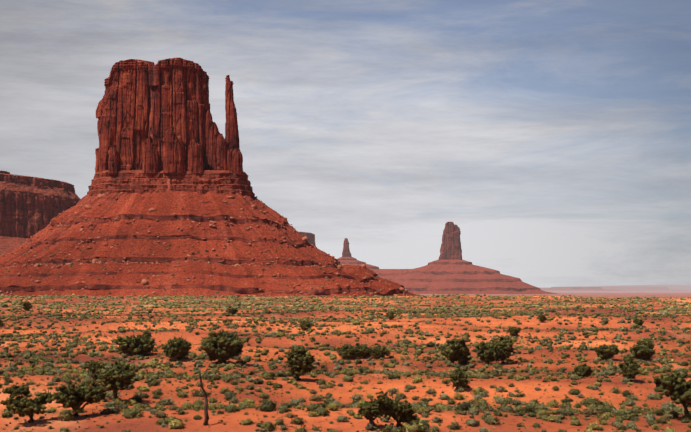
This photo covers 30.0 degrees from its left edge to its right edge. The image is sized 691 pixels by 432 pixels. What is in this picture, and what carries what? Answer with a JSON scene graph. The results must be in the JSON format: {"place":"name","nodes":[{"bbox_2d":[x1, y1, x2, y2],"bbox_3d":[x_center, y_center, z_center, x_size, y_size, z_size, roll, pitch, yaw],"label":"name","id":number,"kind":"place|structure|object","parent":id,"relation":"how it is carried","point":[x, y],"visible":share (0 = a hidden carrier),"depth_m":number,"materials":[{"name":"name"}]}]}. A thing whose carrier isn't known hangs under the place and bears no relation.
{"place":"outdoors","nodes":[
{"label":"outdoors","id":0,"kind":"place"},
{"bbox_2d":[0,173,80,255],"bbox_3d":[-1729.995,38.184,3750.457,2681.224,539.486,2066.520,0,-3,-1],"label":"mesa","id":1,"kind":"structure","parent":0,"point":[30,206],"depth_m":3507.77,"materials":[{"name":"red stone"}]},
{"bbox_2d":[95,57,209,173],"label":"butte","id":2,"kind":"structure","parent":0,"point":[140,102],"depth_m":1674.51,"materials":[{"name":"red stone"}]},
{"bbox_2d":[142,136,159,172],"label":"rock column","id":3,"kind":"structure","parent":2,"relation":"attached to","point":[150,161],"depth_m":1656.71,"materials":[{"name":"stone"}]},
{"bbox_2d":[163,126,183,172],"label":"rock column","id":4,"kind":"structure","parent":2,"relation":"attached to","point":[173,153],"depth_m":1655.36,"materials":[{"name":"stone"}]},
{"bbox_2d":[187,139,204,172],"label":"rock column","id":5,"kind":"structure","parent":2,"relation":"attached to","point":[195,163],"depth_m":1660.17,"materials":[{"name":"stone"}]},
{"bbox_2d":[297,231,315,245],"bbox_3d":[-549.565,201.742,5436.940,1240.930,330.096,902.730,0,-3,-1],"label":"butte","id":6,"kind":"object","parent":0,"point":[311,237],"visible":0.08,"depth_m":5273.32,"materials":[{"name":"brown stone"}]},
{"bbox_2d":[0,291,690,431],"bbox_3d":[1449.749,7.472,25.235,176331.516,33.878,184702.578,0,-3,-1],"label":"desert ground","id":7,"kind":"structure","parent":0,"point":[144,423],"depth_m":216.97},
{"bbox_2d":[22,301,31,310],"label":"bush","id":8,"kind":"object","parent":7,"relation":"on","point":[26,305],"visible":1,"depth_m":485.78,"materials":[{"name":"green plant"}]},
{"bbox_2d":[0,382,54,422],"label":"juniper tree","id":9,"kind":"object","parent":7,"relation":"on","point":[23,406],"visible":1,"depth_m":115.07,"materials":[{"name":"green plant"}]},
{"bbox_2d":[53,379,108,416],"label":"juniper tree","id":10,"kind":"object","parent":7,"relation":"on","point":[73,397],"visible":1,"depth_m":116.88,"materials":[{"name":"green plant"}]},
{"bbox_2d":[82,359,107,373],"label":"bush","id":11,"kind":"object","parent":7,"relation":"on","point":[92,366],"visible":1,"depth_m":173.43,"materials":[{"name":"green plant"}]},
{"bbox_2d":[91,361,137,399],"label":"juniper tree","id":12,"kind":"object","parent":7,"relation":"on","point":[116,377],"visible":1,"depth_m":136.71,"materials":[{"name":"green plant"}]},
{"bbox_2d":[114,331,155,354],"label":"bush","id":13,"kind":"object","parent":7,"relation":"on","point":[133,344],"visible":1,"depth_m":230.88,"materials":[{"name":"green plant"}]},
{"bbox_2d":[142,330,151,338],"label":"bush","id":14,"kind":"object","parent":7,"relation":"on","point":[147,334],"visible":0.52,"depth_m":270.75,"materials":[{"name":"green plant"}]},
{"bbox_2d":[161,336,191,359],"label":"bush","id":15,"kind":"object","parent":7,"relation":"on","point":[177,348],"visible":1,"depth_m":223.85,"materials":[{"name":"green plant"}]},
{"bbox_2d":[199,364,209,424],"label":"dead juniper","id":16,"kind":"object","parent":7,"relation":"on","point":[206,415],"visible":1,"depth_m":110.40,"materials":[{"name":"wood"}]},
{"bbox_2d":[0,191,415,296],"bbox_3d":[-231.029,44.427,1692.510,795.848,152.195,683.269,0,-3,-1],"label":"talus slope","id":17,"kind":"structure","parent":7,"relation":"on","point":[198,206],"depth_m":1559.55,"materials":[{"name":"red stone"}]},
{"bbox_2d":[108,144,119,172],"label":"rock column","id":18,"kind":"structure","parent":17,"relation":"attached to","point":[113,163],"depth_m":1658.32,"materials":[{"name":"stone"}]},
{"bbox_2d":[87,170,254,196],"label":"rock ledge","id":19,"kind":"object","parent":17,"relation":"on","point":[223,182],"visible":0.81,"depth_m":1656.83,"materials":[{"name":"red stone"}]},
{"bbox_2d":[204,111,212,169],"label":"rock column","id":20,"kind":"structure","parent":19,"relation":"on","point":[209,120],"depth_m":1679.20,"materials":[{"name":"stone"}]},
{"bbox_2d":[208,122,219,169],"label":"rock column","id":21,"kind":"structure","parent":19,"relation":"on","point":[212,158],"depth_m":1673.63,"materials":[{"name":"stone"}]},
{"bbox_2d":[225,75,242,173],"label":"rock spire","id":22,"kind":"structure","parent":19,"relation":"on","point":[234,160],"depth_m":1674.04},
{"bbox_2d":[0,192,417,296],"bbox_3d":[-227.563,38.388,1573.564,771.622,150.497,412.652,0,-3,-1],"label":"boulders","id":23,"kind":"object","parent":17,"relation":"on","point":[304,238],"visible":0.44,"depth_m":1569.61,"materials":[{"name":"red stone"}]},
{"bbox_2d":[0,243,419,295],"bbox_3d":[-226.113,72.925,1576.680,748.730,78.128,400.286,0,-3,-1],"label":"boulders","id":24,"kind":"object","parent":17,"relation":"on","point":[192,260],"visible":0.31,"depth_m":1526.35,"materials":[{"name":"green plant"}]},
{"bbox_2d":[216,134,226,169],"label":"rock column","id":25,"kind":"structure","parent":17,"relation":"on","point":[221,153],"depth_m":1668.80,"materials":[{"name":"stone"}]},
{"bbox_2d":[200,328,250,363],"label":"bush","id":26,"kind":"object","parent":7,"relation":"on","point":[221,346],"visible":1,"depth_m":217.71,"materials":[{"name":"green plant"}]},
{"bbox_2d":[227,308,237,314],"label":"bush","id":27,"kind":"object","parent":7,"relation":"on","point":[233,311],"visible":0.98,"depth_m":413.95,"materials":[{"name":"green plant"}]},
{"bbox_2d":[286,345,314,380],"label":"juniper tree","id":28,"kind":"object","parent":7,"relation":"on","point":[301,359],"visible":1,"depth_m":160.39,"materials":[{"name":"green plant"}]},
{"bbox_2d":[299,321,311,330],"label":"bush","id":29,"kind":"object","parent":7,"relation":"on","point":[305,325],"visible":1,"depth_m":300.09,"materials":[{"name":"green plant"}]},
{"bbox_2d":[0,293,690,431],"bbox_3d":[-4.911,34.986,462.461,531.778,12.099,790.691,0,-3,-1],"label":"sage shrubs","id":30,"kind":"object","parent":7,"relation":"on","point":[667,411],"visible":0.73,"depth_m":220.93,"materials":[{"name":"green plant"}]},
{"bbox_2d":[0,308,690,431],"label":"grass tufts","id":31,"kind":"object","parent":7,"relation":"on","point":[338,370],"visible":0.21,"depth_m":215.72,"materials":[{"name":"green plant"}]},
{"bbox_2d":[1,322,690,431],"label":"ground stones","id":32,"kind":"object","parent":7,"relation":"on","point":[609,421],"visible":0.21,"depth_m":177.04,"materials":[{"name":"red stone"}]},
{"bbox_2d":[336,343,358,358],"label":"bush","id":33,"kind":"object","parent":7,"relation":"on","point":[347,351],"visible":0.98,"depth_m":236.03,"materials":[{"name":"green plant"}]},
{"bbox_2d":[337,257,378,269],"bbox_3d":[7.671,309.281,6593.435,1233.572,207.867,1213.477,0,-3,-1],"label":"talus slope","id":34,"kind":"structure","parent":7,"relation":"on","point":[351,261],"depth_m":6525.71,"materials":[{"name":"red stone"}]},
{"bbox_2d":[342,238,351,256],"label":"spire tower","id":35,"kind":"structure","parent":34,"relation":"on","point":[346,252],"depth_m":6587.32,"materials":[{"name":"brown stone"}]},
{"bbox_2d":[355,344,372,357],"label":"bush","id":36,"kind":"object","parent":7,"relation":"on","point":[363,351],"visible":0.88,"depth_m":236.97,"materials":[{"name":"green plant"}]},
{"bbox_2d":[357,390,393,429],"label":"juniper tree","id":37,"kind":"object","parent":7,"relation":"on","point":[375,408],"visible":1,"depth_m":108.95,"materials":[{"name":"green plant"}]},
{"bbox_2d":[371,345,390,358],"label":"bush","id":38,"kind":"object","parent":7,"relation":"on","point":[378,352],"visible":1,"depth_m":235.89,"materials":[{"name":"green plant"}]},
{"bbox_2d":[386,312,393,319],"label":"bush","id":39,"kind":"object","parent":7,"relation":"on","point":[390,315],"visible":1,"depth_m":365.62,"materials":[{"name":"green plant"}]},
{"bbox_2d":[383,397,419,427],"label":"juniper tree","id":40,"kind":"object","parent":7,"relation":"on","point":[402,411],"visible":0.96,"depth_m":108.93,"materials":[{"name":"green plant"}]},
{"bbox_2d":[440,337,471,362],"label":"bush","id":41,"kind":"object","parent":7,"relation":"on","point":[455,350],"visible":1,"depth_m":215.32,"materials":[{"name":"green plant"}]},
{"bbox_2d":[450,368,467,390],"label":"bush","id":42,"kind":"object","parent":7,"relation":"on","point":[458,379],"visible":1,"depth_m":149.15,"materials":[{"name":"green plant"}]},
{"bbox_2d":[387,259,556,293],"bbox_3d":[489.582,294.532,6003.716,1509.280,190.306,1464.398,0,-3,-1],"label":"talus slope","id":43,"kind":"structure","parent":7,"relation":"on","point":[453,276],"depth_m":5735.78,"materials":[{"name":"red stone"}]},
{"bbox_2d":[438,222,462,259],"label":"butte","id":44,"kind":"object","parent":43,"relation":"on","point":[450,249],"depth_m":5984.90,"materials":[{"name":"brown stone"}]},
{"bbox_2d":[473,341,503,364],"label":"bush","id":45,"kind":"object","parent":7,"relation":"on","point":[485,353],"visible":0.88,"depth_m":215.65,"materials":[{"name":"green plant"}]},
{"bbox_2d":[488,336,515,363],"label":"bush","id":46,"kind":"object","parent":7,"relation":"on","point":[504,345],"visible":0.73,"depth_m":216.17,"materials":[{"name":"green plant"}]},
{"bbox_2d":[507,326,520,335],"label":"bush","id":47,"kind":"object","parent":7,"relation":"on","point":[514,331],"visible":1,"depth_m":293.45,"materials":[{"name":"green plant"}]},
{"bbox_2d":[537,313,547,321],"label":"bush","id":48,"kind":"object","parent":7,"relation":"on","point":[541,318],"visible":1,"depth_m":347.68,"materials":[{"name":"green plant"}]},
{"bbox_2d":[571,363,592,377],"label":"bush","id":49,"kind":"object","parent":7,"relation":"on","point":[584,370],"visible":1,"depth_m":164.91,"materials":[{"name":"green plant"}]},
{"bbox_2d":[543,287,621,290],"bbox_3d":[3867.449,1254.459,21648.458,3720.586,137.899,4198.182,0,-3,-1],"label":"distant mesa","id":50,"kind":"structure","parent":7,"relation":"on","point":[575,289],"depth_m":21029.71,"materials":[{"name":"red stone"}]},
{"bbox_2d":[592,344,618,359],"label":"bush","id":51,"kind":"object","parent":7,"relation":"on","point":[604,351],"visible":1,"depth_m":227.61,"materials":[{"name":"green plant"}]},
{"bbox_2d":[618,354,639,381],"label":"bush","id":52,"kind":"object","parent":7,"relation":"on","point":[629,367],"visible":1,"depth_m":159.41,"materials":[{"name":"green plant"}]},
{"bbox_2d":[633,318,644,325],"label":"bush","id":53,"kind":"object","parent":7,"relation":"on","point":[639,322],"visible":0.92,"depth_m":339.42,"materials":[{"name":"green plant"}]},
{"bbox_2d":[629,338,654,359],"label":"shrub","id":54,"kind":"object","parent":7,"relation":"on","point":[644,350],"visible":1,"depth_m":229.79,"materials":[{"name":"green plant"}]},
{"bbox_2d":[602,287,688,290],"bbox_3d":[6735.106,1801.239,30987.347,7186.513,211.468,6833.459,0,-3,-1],"label":"distant mesa","id":55,"kind":"structure","parent":7,"relation":"on","point":[640,288],"depth_m":30236.40,"materials":[{"name":"red stone"}]},
{"bbox_2d":[648,370,690,417],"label":"juniper tree","id":56,"kind":"object","parent":7,"relation":"on","point":[677,385],"visible":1,"depth_m":118.92,"materials":[{"name":"green plant"}]},
{"bbox_2d":[0,0,690,287],"label":"sky","id":57,"kind":"structure","parent":0,"point":[555,135],"materials":[{"name":"blue"}]},
{"bbox_2d":[373,269,411,278],"bbox_3d":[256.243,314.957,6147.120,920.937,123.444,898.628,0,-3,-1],"label":"mesa","id":58,"kind":"structure","parent":0,"point":[386,273],"depth_m":6001.08,"materials":[{"name":"red stone"}]},
{"bbox_2d":[590,285,690,290],"bbox_3d":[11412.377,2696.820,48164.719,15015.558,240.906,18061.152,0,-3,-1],"label":"horizon hills","id":59,"kind":"structure","parent":0,"point":[681,287],"depth_m":44459.88,"materials":[{"name":"red stone"}]}
]}

